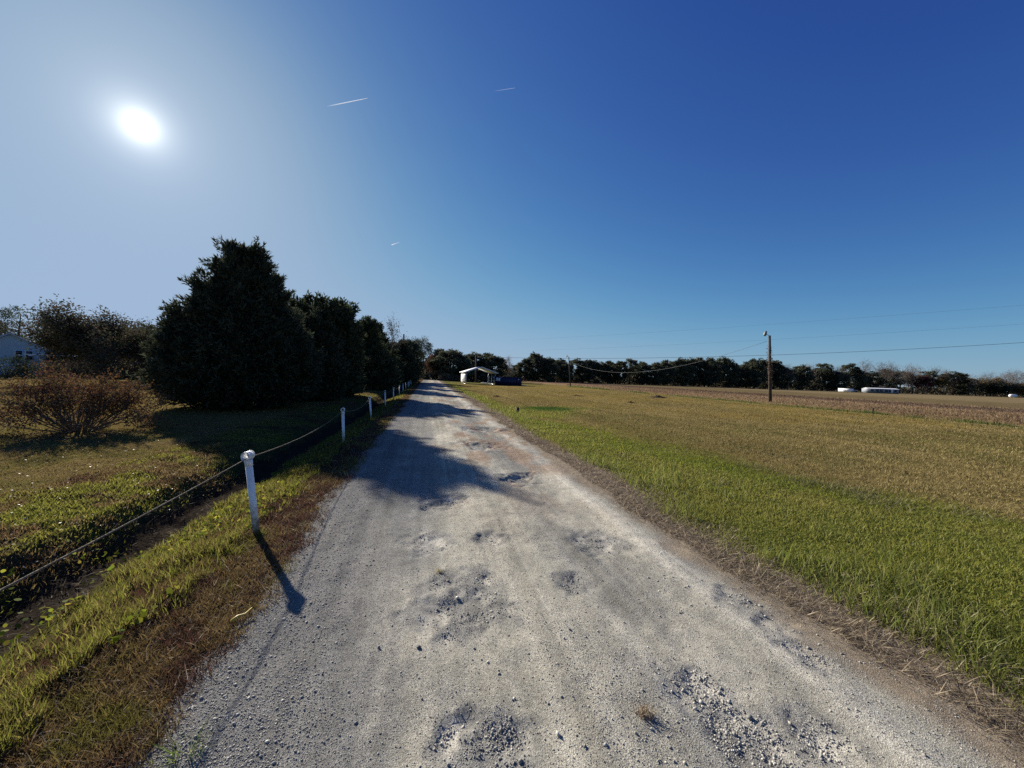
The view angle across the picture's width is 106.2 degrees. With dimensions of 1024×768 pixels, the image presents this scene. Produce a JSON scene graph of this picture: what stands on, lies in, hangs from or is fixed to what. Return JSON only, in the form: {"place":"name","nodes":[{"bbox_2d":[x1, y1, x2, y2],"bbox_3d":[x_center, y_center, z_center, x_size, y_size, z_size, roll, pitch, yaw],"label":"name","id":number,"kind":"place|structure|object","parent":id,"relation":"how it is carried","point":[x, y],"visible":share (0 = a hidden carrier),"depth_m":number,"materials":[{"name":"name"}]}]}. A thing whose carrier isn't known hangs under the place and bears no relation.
{"place":"outdoors","nodes":[
{"label":"outdoors","id":0,"kind":"place"},
{"bbox_2d":[0,380,369,511],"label":"lawn grass","id":1,"kind":"structure","parent":0,"point":[99,447],"depth_m":8.41,"materials":[{"name":"green plant"}]},
{"bbox_2d":[0,370,1023,767],"bbox_3d":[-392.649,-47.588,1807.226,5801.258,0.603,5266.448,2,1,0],"label":"ground","id":2,"kind":"structure","parent":0,"point":[136,540],"depth_m":6.15,"materials":[{"name":"green plant"}]},
{"bbox_2d":[0,353,39,378],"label":"shrub","id":3,"kind":"object","parent":2,"relation":"on","point":[16,366],"visible":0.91,"depth_m":33.98,"materials":[{"name":"green plant"}]},
{"bbox_2d":[0,304,43,341],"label":"pine tree","id":4,"kind":"object","parent":2,"relation":"on","point":[6,311],"visible":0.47,"depth_m":60.82,"materials":[{"name":"green plant"}]},
{"bbox_2d":[0,333,48,374],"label":"house","id":5,"kind":"structure","parent":2,"relation":"on","point":[12,344],"depth_m":41.23,"materials":[{"name":"blue"}]},
{"bbox_2d":[6,360,70,378],"bbox_3d":[-44.357,-1.312,36.039,4.064,1.842,4.440,2,1,0],"label":"shrub","id":6,"kind":"object","parent":2,"relation":"on","point":[31,366],"visible":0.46,"depth_m":35.62,"materials":[{"name":"green plant"}]},
{"bbox_2d":[24,354,77,375],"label":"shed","id":7,"kind":"structure","parent":2,"relation":"on","point":[76,373],"depth_m":43.05,"materials":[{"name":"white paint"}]},
{"bbox_2d":[28,330,95,374],"bbox_3d":[-54.055,-3.369,45.913,9.317,8.428,7.919,2,1,0],"label":"leafy tree","id":8,"kind":"object","parent":2,"relation":"on","point":[60,354],"visible":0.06,"depth_m":44.76,"materials":[{"name":"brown plant"}]},
{"bbox_2d":[32,358,99,378],"bbox_3d":[-43.675,-1.502,38.209,4.529,2.177,4.889,2,1,0],"label":"shrub","id":9,"kind":"object","parent":2,"relation":"on","point":[75,365],"visible":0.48,"depth_m":37.92,"materials":[{"name":"green plant"}]},
{"bbox_2d":[11,294,158,384],"bbox_3d":[-31.521,-2.658,31.174,11.848,7.798,11.746,2,1,0],"label":"leafy tree","id":10,"kind":"object","parent":2,"relation":"on","point":[87,339],"visible":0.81,"depth_m":28.57,"materials":[{"name":"green plant"}]},
{"bbox_2d":[0,353,182,437],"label":"bush","id":11,"kind":"object","parent":2,"relation":"on","point":[65,392],"visible":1,"depth_m":9.48,"materials":[{"name":"brown plant"}]},
{"bbox_2d":[77,358,138,377],"bbox_3d":[-44.792,-2.049,44.024,5.613,2.962,6.560,2,1,0],"label":"shrub","id":12,"kind":"object","parent":2,"relation":"on","point":[109,372],"visible":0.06,"depth_m":42.45,"materials":[{"name":"green plant"}]},
{"bbox_2d":[88,361,138,378],"bbox_3d":[-42.716,-1.559,41.816,4.906,2.225,4.722,2,1,0],"label":"shrub","id":13,"kind":"object","parent":2,"relation":"on","point":[124,375],"visible":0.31,"depth_m":41.55,"materials":[{"name":"green plant"}]},
{"bbox_2d":[0,426,360,645],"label":"round leaf weeds","id":14,"kind":"object","parent":2,"relation":"on","point":[140,619],"visible":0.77,"depth_m":3.89,"materials":[{"name":"green plant"}]},
{"bbox_2d":[140,704,220,767],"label":"grass tuft","id":15,"kind":"object","parent":2,"relation":"on","point":[168,750],"visible":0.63,"depth_m":1.58,"materials":[{"name":"plant"}]},
{"bbox_2d":[0,400,367,595],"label":"fallen leaves","id":16,"kind":"object","parent":2,"relation":"on","point":[104,484],"visible":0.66,"depth_m":5.55,"materials":[{"name":"brown plant"}]},
{"bbox_2d":[0,385,401,619],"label":"ditch bank grass","id":17,"kind":"structure","parent":2,"relation":"on","point":[83,490],"depth_m":5.33,"materials":[{"name":"green plant"}]},
{"bbox_2d":[0,388,404,655],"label":"ditch litter","id":18,"kind":"object","parent":2,"relation":"on","point":[123,554],"visible":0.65,"depth_m":3.94,"materials":[{"name":"brown plant"}]},
{"bbox_2d":[0,383,416,756],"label":"bank grass","id":19,"kind":"structure","parent":2,"relation":"on","point":[15,704],"depth_m":2.93,"materials":[{"name":"green plant"}]},
{"bbox_2d":[0,387,417,767],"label":"brown turf","id":20,"kind":"structure","parent":2,"relation":"on","point":[97,731],"depth_m":2.20,"materials":[{"name":"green plant"}]},
{"bbox_2d":[126,235,327,410],"bbox_3d":[-11.604,-2.490,16.457,6.997,7.770,7.121,2,1,0],"label":"cedar tree","id":21,"kind":"object","parent":2,"relation":"on","point":[230,333],"visible":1,"depth_m":14.89,"materials":[{"name":"green plant"}]},
{"bbox_2d":[240,450,259,534],"bbox_3d":[-2.567,1.202,3.817,0.078,1.080,0.122,-6,1,-12],"label":"fence post","id":22,"kind":"object","parent":2,"relation":"on","point":[248,463],"visible":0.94,"depth_m":3.79,"materials":[{"name":"white plastic"}]},
{"bbox_2d":[287,301,353,401],"bbox_3d":[-11.968,-1.702,21.980,5.604,6.276,5.379,2,1,0],"label":"cedar tree","id":23,"kind":"object","parent":2,"relation":"on","point":[334,383],"visible":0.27,"depth_m":21.57,"materials":[{"name":"green plant"}]},
{"bbox_2d":[287,289,370,396],"bbox_3d":[-12.966,-2.424,25.941,6.566,7.455,6.714,2,1,0],"label":"cedar tree","id":24,"kind":"object","parent":2,"relation":"on","point":[340,312],"visible":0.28,"depth_m":25.20,"materials":[{"name":"green plant"}]},
{"bbox_2d":[341,408,344,442],"bbox_3d":[-3.902,1.088,8.901,0.078,1.080,0.122,-1,2,-15],"label":"fence post","id":25,"kind":"object","parent":2,"relation":"on","point":[343,426],"visible":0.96,"depth_m":8.87,"materials":[{"name":"white plastic"}]},
{"bbox_2d":[0,384,403,591],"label":"rope","id":26,"kind":"object","parent":25,"relation":"attached to","point":[32,573],"visible":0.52,"depth_m":2.14,"materials":[{"name":"white fabric"}]},
{"bbox_2d":[358,315,402,391],"bbox_3d":[-14.396,-2.855,37.993,7.119,8.126,7.014,2,1,0],"label":"cedar tree","id":27,"kind":"object","parent":2,"relation":"on","point":[381,365],"visible":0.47,"depth_m":37.09,"materials":[{"name":"green plant"}]},
{"bbox_2d":[373,318,406,387],"bbox_3d":[-16.763,-3.682,47.892,7.492,9.010,7.318,2,1,0],"label":"cedar tree","id":28,"kind":"object","parent":2,"relation":"on","point":[401,365],"visible":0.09,"depth_m":47.78,"materials":[{"name":"green plant"}]},
{"bbox_2d":[381,311,408,352],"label":"twiggy tree","id":29,"kind":"object","parent":2,"relation":"on","point":[391,333],"visible":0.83,"depth_m":51.93,"materials":[{"name":"grey plant"}]},
{"bbox_2d":[387,339,419,386],"bbox_3d":[-18.069,-3.171,56.855,8.583,7.465,8.674,2,1,0],"label":"cedar tree","id":30,"kind":"object","parent":2,"relation":"on","point":[411,371],"visible":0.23,"depth_m":56.09,"materials":[{"name":"green plant"}]},
{"bbox_2d":[406,337,431,378],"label":"pine tree","id":31,"kind":"object","parent":2,"relation":"on","point":[419,349],"visible":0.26,"depth_m":65.70,"materials":[{"name":"green plant"}]},
{"bbox_2d":[411,335,433,362],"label":"pine tree","id":32,"kind":"object","parent":2,"relation":"on","point":[426,346],"visible":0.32,"depth_m":104.69,"materials":[{"name":"green plant"}]},
{"bbox_2d":[423,354,435,379],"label":"autumn tree","id":33,"kind":"object","parent":2,"relation":"on","point":[429,368],"visible":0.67,"depth_m":95.70,"materials":[{"name":"brown plant"}]},
{"bbox_2d":[426,348,449,379],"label":"pine tree","id":34,"kind":"object","parent":2,"relation":"on","point":[436,353],"visible":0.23,"depth_m":98.59,"materials":[{"name":"green plant"}]},
{"bbox_2d":[437,373,452,380],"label":"shrub","id":35,"kind":"object","parent":2,"relation":"on","point":[441,375],"visible":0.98,"depth_m":91.48,"materials":[{"name":"green plant"}]},
{"bbox_2d":[427,349,471,380],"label":"pine tree","id":36,"kind":"object","parent":2,"relation":"on","point":[449,357],"visible":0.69,"depth_m":94.65,"materials":[{"name":"green plant"}]},
{"bbox_2d":[454,356,474,380],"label":"pine tree","id":37,"kind":"object","parent":2,"relation":"on","point":[468,365],"visible":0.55,"depth_m":94.95,"materials":[{"name":"green plant"}]},
{"bbox_2d":[464,352,486,380],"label":"pine tree","id":38,"kind":"object","parent":2,"relation":"on","point":[473,354],"visible":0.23,"depth_m":103.14,"materials":[{"name":"green plant"}]},
{"bbox_2d":[475,355,476,382],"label":"utility pole","id":39,"kind":"object","parent":2,"relation":"on","point":[475,369],"visible":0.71,"depth_m":83.81,"materials":[{"name":"brown wood"}]},
{"bbox_2d":[495,342,1023,357],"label":"power cable","id":40,"kind":"object","parent":39,"relation":"attached to","point":[812,353],"visible":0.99,"depth_m":66.31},
{"bbox_2d":[461,367,497,384],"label":"carport","id":41,"kind":"object","parent":2,"relation":"on","point":[488,371],"visible":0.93,"depth_m":71.53,"materials":[{"name":"white paint"}]},
{"bbox_2d":[470,352,508,381],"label":"pine tree","id":42,"kind":"object","parent":2,"relation":"on","point":[490,360],"visible":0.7,"depth_m":102.45,"materials":[{"name":"green plant"}]},
{"bbox_2d":[495,376,521,385],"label":"dumpster","id":43,"kind":"object","parent":2,"relation":"on","point":[514,381],"visible":0.98,"depth_m":68.80,"materials":[{"name":"blue paint"}]},
{"bbox_2d":[514,358,535,380],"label":"pine tree","id":44,"kind":"object","parent":2,"relation":"on","point":[528,370],"visible":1,"depth_m":148.20,"materials":[{"name":"green plant"}]},
{"bbox_2d":[526,352,545,380],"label":"pine tree","id":45,"kind":"object","parent":2,"relation":"on","point":[536,358],"visible":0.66,"depth_m":153.30,"materials":[{"name":"green plant"}]},
{"bbox_2d":[541,356,558,381],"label":"pine tree","id":46,"kind":"object","parent":2,"relation":"on","point":[550,375],"visible":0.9,"depth_m":155.32,"materials":[{"name":"green plant"}]},
{"bbox_2d":[556,362,574,381],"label":"pine tree","id":47,"kind":"object","parent":2,"relation":"on","point":[563,372],"visible":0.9,"depth_m":158.48,"materials":[{"name":"green plant"}]},
{"bbox_2d":[568,357,588,382],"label":"pine tree","id":48,"kind":"object","parent":2,"relation":"on","point":[577,362],"visible":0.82,"depth_m":162.78,"materials":[{"name":"green plant"}]},
{"bbox_2d":[573,365,593,382],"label":"pine tree","id":49,"kind":"object","parent":2,"relation":"on","point":[587,374],"visible":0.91,"depth_m":162.91,"materials":[{"name":"green plant"}]},
{"bbox_2d":[583,359,597,382],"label":"pine tree","id":50,"kind":"object","parent":2,"relation":"on","point":[592,366],"visible":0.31,"depth_m":169.19,"materials":[{"name":"green plant"}]},
{"bbox_2d":[597,361,611,379],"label":"pine tree","id":51,"kind":"object","parent":2,"relation":"on","point":[606,368],"visible":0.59,"depth_m":172.16,"materials":[{"name":"green plant"}]},
{"bbox_2d":[610,361,629,383],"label":"pine tree","id":52,"kind":"object","parent":2,"relation":"on","point":[616,367],"visible":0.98,"depth_m":169.68,"materials":[{"name":"green plant"}]},
{"bbox_2d":[622,359,640,383],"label":"pine tree","id":53,"kind":"object","parent":2,"relation":"on","point":[634,369],"visible":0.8,"depth_m":173.53,"materials":[{"name":"green plant"}]},
{"bbox_2d":[633,361,655,384],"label":"pine tree","id":54,"kind":"object","parent":2,"relation":"on","point":[643,365],"visible":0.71,"depth_m":178.06,"materials":[{"name":"green plant"}]},
{"bbox_2d":[644,362,668,384],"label":"pine tree","id":55,"kind":"object","parent":2,"relation":"on","point":[659,378],"visible":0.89,"depth_m":176.54,"materials":[{"name":"green plant"}]},
{"bbox_2d":[653,360,676,384],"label":"pine tree","id":56,"kind":"object","parent":2,"relation":"on","point":[670,370],"visible":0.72,"depth_m":178.89,"materials":[{"name":"green plant"}]},
{"bbox_2d":[669,361,685,384],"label":"pine tree","id":57,"kind":"object","parent":2,"relation":"on","point":[677,367],"visible":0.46,"depth_m":183.02,"materials":[{"name":"green plant"}]},
{"bbox_2d":[673,358,695,385],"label":"pine tree","id":58,"kind":"object","parent":2,"relation":"on","point":[688,368],"visible":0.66,"depth_m":183.73,"materials":[{"name":"green plant"}]},
{"bbox_2d":[683,357,702,385],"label":"pine tree","id":59,"kind":"object","parent":2,"relation":"on","point":[694,361],"visible":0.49,"depth_m":186.51,"materials":[{"name":"green plant"}]},
{"bbox_2d":[692,357,709,386],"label":"pine tree","id":60,"kind":"object","parent":2,"relation":"on","point":[701,359],"visible":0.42,"depth_m":186.53,"materials":[{"name":"green plant"}]},
{"bbox_2d":[698,357,720,386],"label":"pine tree","id":61,"kind":"object","parent":2,"relation":"on","point":[709,380],"visible":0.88,"depth_m":184.35,"materials":[{"name":"green plant"}]},
{"bbox_2d":[710,360,727,386],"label":"pine tree","id":62,"kind":"object","parent":2,"relation":"on","point":[722,372],"visible":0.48,"depth_m":188.34,"materials":[{"name":"green plant"}]},
{"bbox_2d":[419,368,1023,396],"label":"undergrowth","id":63,"kind":"object","parent":2,"relation":"on","point":[512,373],"visible":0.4,"depth_m":185.57,"materials":[{"name":"green plant"}]},
{"bbox_2d":[717,357,733,385],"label":"pine tree","id":64,"kind":"object","parent":2,"relation":"on","point":[724,359],"visible":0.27,"depth_m":194.04,"materials":[{"name":"green plant"}]},
{"bbox_2d":[723,359,740,387],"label":"pine tree","id":65,"kind":"object","parent":2,"relation":"on","point":[734,367],"visible":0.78,"depth_m":191.24,"materials":[{"name":"green plant"}]},
{"bbox_2d":[447,383,1023,726],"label":"verge grass","id":66,"kind":"structure","parent":2,"relation":"on","point":[808,504],"depth_m":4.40,"materials":[{"name":"green plant"}]},
{"bbox_2d":[456,390,1023,763],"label":"straw litter","id":67,"kind":"object","parent":2,"relation":"on","point":[820,618],"visible":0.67,"depth_m":2.69,"materials":[{"name":"brown plant"}]},
{"bbox_2d":[731,365,749,387],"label":"pine tree","id":68,"kind":"object","parent":2,"relation":"on","point":[743,381],"visible":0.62,"depth_m":193.62,"materials":[{"name":"green plant"}]},
{"bbox_2d":[738,361,757,387],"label":"pine tree","id":69,"kind":"object","parent":2,"relation":"on","point":[745,363],"visible":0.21,"depth_m":196.76,"materials":[{"name":"green plant"}]},
{"bbox_2d":[741,358,767,387],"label":"pine tree","id":70,"kind":"object","parent":2,"relation":"on","point":[758,365],"visible":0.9,"depth_m":192.34,"materials":[{"name":"green plant"}]},
{"bbox_2d":[755,358,776,388],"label":"pine tree","id":71,"kind":"object","parent":2,"relation":"on","point":[764,362],"visible":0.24,"depth_m":201.94,"materials":[{"name":"green plant"}]},
{"bbox_2d":[763,331,771,401],"bbox_3d":[25.856,-1.514,38.909,0.811,7.724,0.365,-1,1,0],"label":"lamp pole","id":72,"kind":"object","parent":2,"relation":"on","point":[769,374],"visible":0.9,"depth_m":38.85,"materials":[{"name":"brown wood"}]},
{"bbox_2d":[766,360,786,388],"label":"pine tree","id":73,"kind":"object","parent":2,"relation":"on","point":[778,365],"visible":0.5,"depth_m":200.70,"materials":[{"name":"green plant"}]},
{"bbox_2d":[772,366,795,388],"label":"pine tree","id":74,"kind":"object","parent":2,"relation":"on","point":[784,379],"visible":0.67,"depth_m":201.60,"materials":[{"name":"green plant"}]},
{"bbox_2d":[566,384,1023,425],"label":"stubble","id":75,"kind":"object","parent":2,"relation":"on","point":[1002,413],"visible":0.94,"depth_m":40.80,"materials":[{"name":"beige plant"}]},
{"bbox_2d":[568,385,1022,427],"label":"drain weeds","id":76,"kind":"object","parent":2,"relation":"on","point":[919,417],"visible":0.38,"depth_m":29.02,"materials":[{"name":"brown plant"}]},
{"bbox_2d":[789,366,806,389],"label":"pine tree","id":77,"kind":"object","parent":2,"relation":"on","point":[800,382],"visible":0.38,"depth_m":205.00,"materials":[{"name":"green plant"}]},
{"bbox_2d":[580,416,1023,640],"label":"thatch","id":78,"kind":"object","parent":2,"relation":"on","point":[846,488],"visible":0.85,"depth_m":5.88,"materials":[{"name":"beige plant"}]},
{"bbox_2d":[793,364,815,389],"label":"pine tree","id":79,"kind":"object","parent":2,"relation":"on","point":[807,378],"visible":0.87,"depth_m":202.81,"materials":[{"name":"green plant"}]},
{"bbox_2d":[809,369,829,389],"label":"pine tree","id":80,"kind":"object","parent":2,"relation":"on","point":[822,379],"visible":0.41,"depth_m":210.14,"materials":[{"name":"green plant"}]},
{"bbox_2d":[813,363,836,390],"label":"pine tree","id":81,"kind":"object","parent":2,"relation":"on","point":[824,368],"visible":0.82,"depth_m":209.47,"materials":[{"name":"green plant"}]},
{"bbox_2d":[816,371,840,390],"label":"pine tree","id":82,"kind":"object","parent":2,"relation":"on","point":[834,380],"visible":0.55,"depth_m":209.41,"materials":[{"name":"green plant"}]},
{"bbox_2d":[827,371,850,390],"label":"pine tree","id":83,"kind":"object","parent":2,"relation":"on","point":[846,379],"visible":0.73,"depth_m":208.93,"materials":[{"name":"green plant"}]},
{"bbox_2d":[839,363,862,388],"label":"pine tree","id":84,"kind":"object","parent":2,"relation":"on","point":[851,367],"visible":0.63,"depth_m":216.20,"materials":[{"name":"green plant"}]},
{"bbox_2d":[844,368,870,391],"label":"pine tree","id":85,"kind":"object","parent":2,"relation":"on","point":[860,382],"visible":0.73,"depth_m":214.11,"materials":[{"name":"green plant"}]},
{"bbox_2d":[866,371,885,387],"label":"pine tree","id":86,"kind":"object","parent":2,"relation":"on","point":[881,380],"visible":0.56,"depth_m":216.75,"materials":[{"name":"green plant"}]},
{"bbox_2d":[862,387,898,393],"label":"mobile home","id":87,"kind":"object","parent":2,"relation":"on","point":[881,390],"visible":0.98,"depth_m":170.28,"materials":[{"name":"grey metal"}]},
{"bbox_2d":[870,360,895,387],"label":"bare tree","id":88,"kind":"object","parent":2,"relation":"on","point":[880,369],"visible":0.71,"depth_m":223.58,"materials":[{"name":"grey plant"}]},
{"bbox_2d":[873,369,902,388],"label":"pine tree","id":89,"kind":"object","parent":2,"relation":"on","point":[893,383],"visible":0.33,"depth_m":225.04,"materials":[{"name":"green plant"}]},
{"bbox_2d":[882,362,908,387],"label":"bare tree","id":90,"kind":"object","parent":2,"relation":"on","point":[894,373],"visible":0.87,"depth_m":222.22,"materials":[{"name":"grey plant"}]},
{"bbox_2d":[900,364,920,392],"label":"bare tree","id":91,"kind":"object","parent":2,"relation":"on","point":[909,374],"visible":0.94,"depth_m":227.69,"materials":[{"name":"grey plant"}]},
{"bbox_2d":[910,375,937,393],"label":"autumn tree","id":92,"kind":"object","parent":2,"relation":"on","point":[922,379],"visible":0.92,"depth_m":229.51,"materials":[{"name":"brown plant"}]},
{"bbox_2d":[920,371,939,381],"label":"pine tree","id":93,"kind":"object","parent":2,"relation":"on","point":[936,376],"visible":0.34,"depth_m":235.63,"materials":[{"name":"green plant"}]},
{"bbox_2d":[923,375,955,393],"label":"autumn tree","id":94,"kind":"object","parent":2,"relation":"on","point":[942,382],"visible":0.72,"depth_m":233.73,"materials":[{"name":"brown plant"}]},
{"bbox_2d":[940,371,974,394],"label":"pine tree","id":95,"kind":"object","parent":2,"relation":"on","point":[962,377],"visible":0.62,"depth_m":235.17,"materials":[{"name":"green plant"}]},
{"bbox_2d":[946,379,976,394],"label":"pine tree","id":96,"kind":"object","parent":2,"relation":"on","point":[960,391],"visible":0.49,"depth_m":238.14,"materials":[{"name":"green plant"}]},
{"bbox_2d":[974,372,1005,394],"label":"bare tree","id":97,"kind":"object","parent":2,"relation":"on","point":[988,378],"visible":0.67,"depth_m":249.92,"materials":[{"name":"grey plant"}]},
{"bbox_2d":[980,380,1012,393],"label":"pine tree","id":98,"kind":"object","parent":2,"relation":"on","point":[1000,387],"visible":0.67,"depth_m":246.49,"materials":[{"name":"green plant"}]},
{"bbox_2d":[996,372,1021,395],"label":"bare tree","id":99,"kind":"object","parent":2,"relation":"on","point":[1005,376],"visible":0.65,"depth_m":253.34,"materials":[{"name":"grey plant"}]},
{"bbox_2d":[0,0,1023,391],"label":"sky","id":100,"kind":"structure","parent":0,"point":[507,173],"materials":[{"name":"blue"}]},
{"bbox_2d":[71,378,1023,767],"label":"road","id":101,"kind":"structure","parent":0,"point":[434,412],"depth_m":2.28,"materials":[{"name":"grey gravel"}]},
{"bbox_2d":[629,693,659,720],"bbox_3d":[0.626,1.521,1.821,0.133,0.070,0.142,2,1,0],"label":"grass tuft","id":102,"kind":"object","parent":101,"relation":"on","point":[642,711],"visible":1,"depth_m":1.81,"materials":[{"name":"beige plant"}]},
{"bbox_2d":[461,386,1023,532],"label":"field grass","id":103,"kind":"structure","parent":0,"point":[912,443],"depth_m":12.00,"materials":[{"name":"plant"}]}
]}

